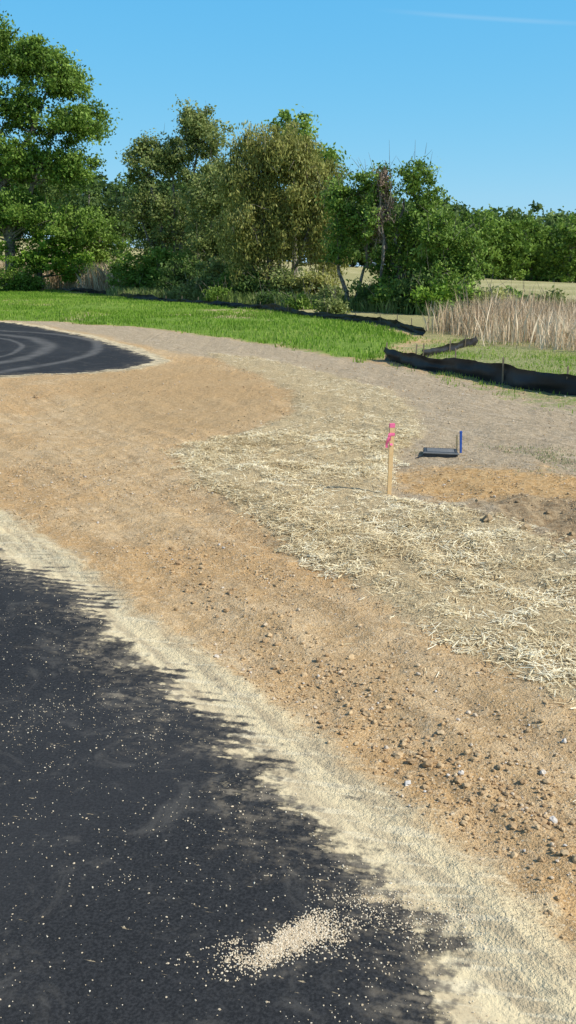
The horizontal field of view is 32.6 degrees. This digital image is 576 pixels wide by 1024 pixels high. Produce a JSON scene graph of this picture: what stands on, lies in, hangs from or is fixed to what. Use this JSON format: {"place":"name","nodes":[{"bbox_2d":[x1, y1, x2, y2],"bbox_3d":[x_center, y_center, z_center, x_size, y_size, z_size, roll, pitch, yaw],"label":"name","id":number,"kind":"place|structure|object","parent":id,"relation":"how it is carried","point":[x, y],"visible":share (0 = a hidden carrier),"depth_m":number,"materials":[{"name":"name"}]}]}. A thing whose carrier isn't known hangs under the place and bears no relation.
{"place":"outdoors","nodes":[
{"label":"outdoors","id":0,"kind":"place"},
{"bbox_2d":[0,236,575,981],"bbox_3d":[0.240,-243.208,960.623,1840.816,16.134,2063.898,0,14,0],"label":"ground","id":1,"kind":"structure","parent":0,"point":[150,418],"depth_m":9.66,"materials":[{"name":"brown soil"}]},
{"bbox_2d":[0,257,49,291],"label":"shrub","id":2,"kind":"object","parent":1,"relation":"on","point":[16,278],"visible":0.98,"depth_m":83.17,"materials":[{"name":"green plant"}]},
{"bbox_2d":[0,229,99,290],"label":"field maple tree","id":3,"kind":"object","parent":1,"relation":"on","point":[44,252],"visible":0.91,"depth_m":84.44,"materials":[{"name":"green plant"}]},
{"bbox_2d":[0,10,122,286],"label":"tree","id":4,"kind":"object","parent":1,"relation":"on","point":[27,60],"visible":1,"depth_m":81.86,"materials":[{"name":"green plant"}]},
{"bbox_2d":[0,260,135,290],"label":"dry reeds","id":5,"kind":"object","parent":1,"relation":"on","point":[97,283],"visible":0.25,"depth_m":84.63,"materials":[{"name":"beige plant"}]},
{"bbox_2d":[45,202,132,272],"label":"field maple tree","id":6,"kind":"object","parent":1,"relation":"on","point":[98,247],"visible":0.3,"depth_m":90.99,"materials":[{"name":"green plant"}]},
{"bbox_2d":[103,248,157,289],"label":"shrub","id":7,"kind":"object","parent":1,"relation":"on","point":[119,272],"visible":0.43,"depth_m":76.90,"materials":[{"name":"green plant"}]},
{"bbox_2d":[125,241,200,290],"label":"shrub","id":8,"kind":"object","parent":1,"relation":"on","point":[164,253],"visible":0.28,"depth_m":75.26,"materials":[{"name":"green plant"}]},
{"bbox_2d":[104,94,236,267],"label":"multi stem tree","id":9,"kind":"object","parent":1,"relation":"on","point":[199,132],"visible":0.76,"depth_m":77.21,"materials":[{"name":"green plant"}]},
{"bbox_2d":[151,253,211,293],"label":"shrub","id":10,"kind":"object","parent":1,"relation":"on","point":[179,276],"visible":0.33,"depth_m":71.12,"materials":[{"name":"green plant"}]},
{"bbox_2d":[165,272,203,299],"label":"shrub","id":11,"kind":"object","parent":1,"relation":"on","point":[179,292],"visible":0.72,"depth_m":66.02,"materials":[{"name":"green plant"}]},
{"bbox_2d":[0,289,426,362],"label":"grass","id":12,"kind":"structure","parent":1,"relation":"on","point":[139,314],"depth_m":44.79,"materials":[{"name":"green plant"}]},
{"bbox_2d":[184,253,242,291],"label":"shrub","id":13,"kind":"object","parent":1,"relation":"on","point":[208,279],"visible":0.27,"depth_m":67.75,"materials":[{"name":"green plant"}]},
{"bbox_2d":[171,154,257,284],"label":"multi stem tree","id":14,"kind":"object","parent":1,"relation":"on","point":[203,201],"visible":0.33,"depth_m":71.96,"materials":[{"name":"green plant"}]},
{"bbox_2d":[202,280,234,301],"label":"shrub","id":15,"kind":"object","parent":1,"relation":"on","point":[210,295],"visible":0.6,"depth_m":63.11,"materials":[{"name":"green plant"}]},
{"bbox_2d":[207,264,243,292],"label":"shrub","id":16,"kind":"object","parent":1,"relation":"on","point":[222,280],"visible":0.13,"depth_m":65.64,"materials":[{"name":"green plant"}]},
{"bbox_2d":[57,286,425,335],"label":"silt fence","id":17,"kind":"object","parent":1,"relation":"on","point":[380,320],"visible":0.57,"depth_m":50.71,"materials":[{"name":"fabric"}]},
{"bbox_2d":[232,256,279,296],"bbox_3d":[-1.933,-15.175,64.143,4.034,3.738,3.643,0,14,0],"label":"shrub","id":18,"kind":"object","parent":1,"relation":"on","point":[250,283],"visible":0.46,"depth_m":63.69,"materials":[{"name":"green plant"}]},
{"bbox_2d":[251,281,288,305],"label":"shrub","id":19,"kind":"object","parent":1,"relation":"on","point":[263,298],"visible":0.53,"depth_m":58.89,"materials":[{"name":"green plant"}]},
{"bbox_2d":[206,120,351,289],"bbox_3d":[-0.407,-19.294,63.895,9.950,11.553,6.197,0,14,0],"label":"willow tree","id":20,"kind":"object","parent":1,"relation":"on","point":[259,175],"visible":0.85,"depth_m":62.85,"materials":[{"name":"green plant"}]},
{"bbox_2d":[0,361,574,446],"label":"gravel","id":21,"kind":"structure","parent":1,"relation":"on","point":[286,399],"depth_m":19.46,"materials":[{"name":"beige gravel"}]},
{"bbox_2d":[0,445,575,938],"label":"gravel","id":22,"kind":"structure","parent":1,"relation":"on","point":[514,853],"depth_m":6.89,"materials":[{"name":"brown gravel"}]},
{"bbox_2d":[0,164,575,282],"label":"distant forest","id":23,"kind":"object","parent":1,"relation":"on","point":[96,196],"visible":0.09,"depth_m":198.38,"materials":[{"name":"green plant"}]},
{"bbox_2d":[262,260,316,296],"bbox_3d":[0.360,-14.527,63.218,4.763,3.288,3.634,0,14,0],"label":"shrub","id":24,"kind":"object","parent":1,"relation":"on","point":[281,274],"visible":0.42,"depth_m":62.63,"materials":[{"name":"green plant"}]},
{"bbox_2d":[281,272,318,309],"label":"shrub","id":25,"kind":"object","parent":1,"relation":"on","point":[300,301],"visible":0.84,"depth_m":54.49,"materials":[{"name":"green plant"}]},
{"bbox_2d":[33,395,566,823],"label":"rocks","id":26,"kind":"object","parent":1,"relation":"on","point":[429,763],"visible":0.99,"depth_m":5.26,"materials":[{"name":"stone"}]},
{"bbox_2d":[104,286,510,316],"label":"undergrowth grass","id":27,"kind":"structure","parent":1,"relation":"on","point":[242,298],"depth_m":57.77,"materials":[{"name":"green plant"}]},
{"bbox_2d":[264,104,353,278],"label":"tall background tree","id":28,"kind":"object","parent":1,"relation":"on","point":[305,125],"visible":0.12,"depth_m":81.96,"materials":[{"name":"green plant"}]},
{"bbox_2d":[271,265,352,295],"bbox_3d":[1.634,-14.397,62.492,4.584,3.338,3.087,6,16,24],"label":"shrub","id":29,"kind":"object","parent":1,"relation":"on","point":[320,281],"visible":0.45,"depth_m":61.92,"materials":[{"name":"green plant"}]},
{"bbox_2d":[306,283,352,313],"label":"shrub","id":30,"kind":"object","parent":1,"relation":"on","point":[333,305],"visible":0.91,"depth_m":50.60,"materials":[{"name":"green plant"}]},
{"bbox_2d":[309,271,353,299],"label":"shrub","id":31,"kind":"object","parent":1,"relation":"on","point":[326,290],"visible":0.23,"depth_m":58.35,"materials":[{"name":"green plant"}]},
{"bbox_2d":[314,157,374,301],"bbox_3d":[3.257,-15.456,54.891,3.835,8.268,3.359,0,14,0],"label":"leaning tree","id":32,"kind":"object","parent":1,"relation":"on","point":[337,249],"visible":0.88,"depth_m":54.23,"materials":[{"name":"green plant"}]},
{"bbox_2d":[140,546,575,909],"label":"soil clods","id":33,"kind":"object","parent":1,"relation":"on","point":[458,780],"visible":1,"depth_m":5.39,"materials":[{"name":"soil"}]},
{"bbox_2d":[143,352,575,801],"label":"straw mulch","id":34,"kind":"object","parent":1,"relation":"on","point":[437,559],"visible":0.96,"depth_m":9.67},
{"bbox_2d":[339,275,389,310],"bbox_3d":[4.702,-11.766,53.674,3.141,2.232,2.822,-10,17,-33],"label":"shrub","id":35,"kind":"object","parent":1,"relation":"on","point":[364,293],"visible":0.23,"depth_m":53.30,"materials":[{"name":"green plant"}]},
{"bbox_2d":[362,271,411,313],"bbox_3d":[5.936,-11.461,51.738,3.898,2.680,3.141,5,15,18],"label":"shrub","id":36,"kind":"object","parent":1,"relation":"on","point":[383,295],"visible":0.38,"depth_m":51.45,"materials":[{"name":"green plant"}]},
{"bbox_2d":[385,423,394,493],"bbox_3d":[1.163,-0.556,11.278,0.118,0.926,0.066,-13,19,-41],"label":"survey stake","id":37,"kind":"object","parent":1,"relation":"on","point":[390,437],"visible":0.93,"depth_m":11.26,"materials":[{"name":"brown wood"}]},
{"bbox_2d":[344,144,457,292],"bbox_3d":[6.051,-15.557,54.023,6.252,9.077,4.140,0,14,0],"label":"leaning tree","id":38,"kind":"object","parent":1,"relation":"on","point":[395,261],"visible":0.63,"depth_m":53.33,"materials":[{"name":"green plant"}]},
{"bbox_2d":[362,161,404,285],"bbox_3d":[5.225,-14.965,53.601,2.298,7.974,1.959,-12,18,-38],"label":"vine tangle","id":39,"kind":"object","parent":38,"relation":"attached to","point":[383,175],"visible":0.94,"depth_m":52.94,"materials":[{"name":"brown plant"}]},
{"bbox_2d":[373,251,468,310],"bbox_3d":[6.877,-11.692,50.659,4.890,3.715,3.170,0,14,0],"label":"shrub","id":40,"kind":"object","parent":1,"relation":"on","point":[407,284],"visible":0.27,"depth_m":50.16,"materials":[{"name":"green plant"}]},
{"bbox_2d":[423,447,458,457],"bbox_3d":[2.099,-0.798,13.560,0.490,0.113,0.366,3,15,5],"label":"drain inlet box","id":41,"kind":"object","parent":1,"relation":"on","point":[443,452],"visible":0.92,"depth_m":13.42,"materials":[{"name":"concrete"}]},
{"bbox_2d":[404,270,480,313],"bbox_3d":[7.872,-10.782,49.330,3.739,2.796,3.506,7,16,24],"label":"shrub","id":42,"kind":"object","parent":1,"relation":"on","point":[437,293],"visible":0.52,"depth_m":48.83,"materials":[{"name":"green plant"}]},
{"bbox_2d":[421,334,477,356],"bbox_3d":[4.996,-5.005,29.532,0.276,0.550,5.193,7,16,27],"label":"silt fence","id":43,"kind":"object","parent":1,"relation":"on","point":[465,342],"visible":0.89,"depth_m":28.97,"materials":[{"name":"fabric"}]},
{"bbox_2d":[405,203,498,294],"bbox_3d":[8.304,-13.061,51.431,4.751,5.954,4.170,-6,15,-22],"label":"roadside tree","id":44,"kind":"object","parent":1,"relation":"on","point":[450,253],"visible":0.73,"depth_m":50.65,"materials":[{"name":"green plant"}]},
{"bbox_2d":[456,431,461,452],"bbox_3d":[2.381,-0.949,13.699,0.093,0.367,0.039,7,16,25],"label":"blue marker stake","id":45,"kind":"object","parent":1,"relation":"on","point":[460,432],"visible":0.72,"depth_m":13.69,"materials":[{"name":"paint"}]},
{"bbox_2d":[383,342,575,394],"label":"silt fence","id":46,"kind":"object","parent":1,"relation":"on","point":[513,376],"visible":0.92,"depth_m":21.71,"materials":[{"name":"fabric"}]},
{"bbox_2d":[445,278,515,302],"bbox_3d":[9.414,-10.566,50.044,3.749,2.632,3.285,-3,15,-13],"label":"shrub","id":47,"kind":"object","parent":1,"relation":"on","point":[472,295],"visible":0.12,"depth_m":49.34,"materials":[{"name":"green plant"}]},
{"bbox_2d":[454,208,512,278],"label":"tree","id":48,"kind":"object","parent":1,"relation":"on","point":[490,232],"visible":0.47,"depth_m":143.37,"materials":[{"name":"green plant"}]},
{"bbox_2d":[413,440,575,478],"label":"weeds","id":49,"kind":"object","parent":1,"relation":"on","point":[545,451],"visible":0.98,"depth_m":13.46,"materials":[{"name":"plant"}]},
{"bbox_2d":[472,270,518,303],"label":"shrub","id":50,"kind":"object","parent":1,"relation":"on","point":[503,293],"visible":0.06,"depth_m":46.81,"materials":[{"name":"green plant"}]},
{"bbox_2d":[417,282,575,352],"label":"dry reeds","id":51,"kind":"object","parent":1,"relation":"on","point":[561,333],"visible":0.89,"depth_m":34.03,"materials":[{"name":"beige plant"}]},
{"bbox_2d":[482,215,540,280],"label":"tree","id":52,"kind":"object","parent":1,"relation":"on","point":[514,252],"visible":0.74,"depth_m":145.85,"materials":[{"name":"green plant"}]},
{"bbox_2d":[492,279,532,302],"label":"shrub","id":53,"kind":"object","parent":1,"relation":"on","point":[514,291],"visible":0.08,"depth_m":50.40,"materials":[{"name":"green plant"}]},
{"bbox_2d":[467,492,575,547],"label":"dark soil clods","id":54,"kind":"object","parent":1,"relation":"on","point":[488,518],"visible":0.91,"depth_m":9.86,"materials":[{"name":"brown soil"}]},
{"bbox_2d":[511,214,564,281],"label":"tree","id":55,"kind":"object","parent":1,"relation":"on","point":[535,268],"visible":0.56,"depth_m":151.26,"materials":[{"name":"green plant"}]},
{"bbox_2d":[530,285,575,306],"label":"shrub","id":56,"kind":"object","parent":1,"relation":"on","point":[552,295],"visible":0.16,"depth_m":50.66,"materials":[{"name":"green plant"}]},
{"bbox_2d":[536,212,575,282],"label":"tree","id":57,"kind":"object","parent":1,"relation":"on","point":[564,256],"visible":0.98,"depth_m":149.66,"materials":[{"name":"green plant"}]},
{"bbox_2d":[0,322,575,1023],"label":"asphalt road","id":58,"kind":"structure","parent":0,"point":[516,976],"depth_m":4.45,"materials":[{"name":"black asphalt"}]},
{"bbox_2d":[0,559,497,1023],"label":"loose grit","id":59,"kind":"object","parent":58,"relation":"on","point":[219,1009],"visible":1,"depth_m":4.54,"materials":[{"name":"beige gravel"}]},
{"bbox_2d":[140,864,555,1017],"bbox_3d":[0.322,1.665,3.920,1.791,0.057,0.916,0,14,0],"label":"spilled grit","id":60,"kind":"object","parent":58,"relation":"on","point":[287,940],"visible":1,"depth_m":3.90,"materials":[{"name":"beige gravel"}]},
{"bbox_2d":[0,0,575,265],"label":"sky","id":61,"kind":"structure","parent":0,"point":[488,86],"materials":[{"name":"blue"}]},
{"bbox_2d":[383,336,575,412],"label":"roadside grass","id":62,"kind":"structure","parent":0,"point":[472,354],"depth_m":26.93,"materials":[{"name":"green plant"}]}
]}

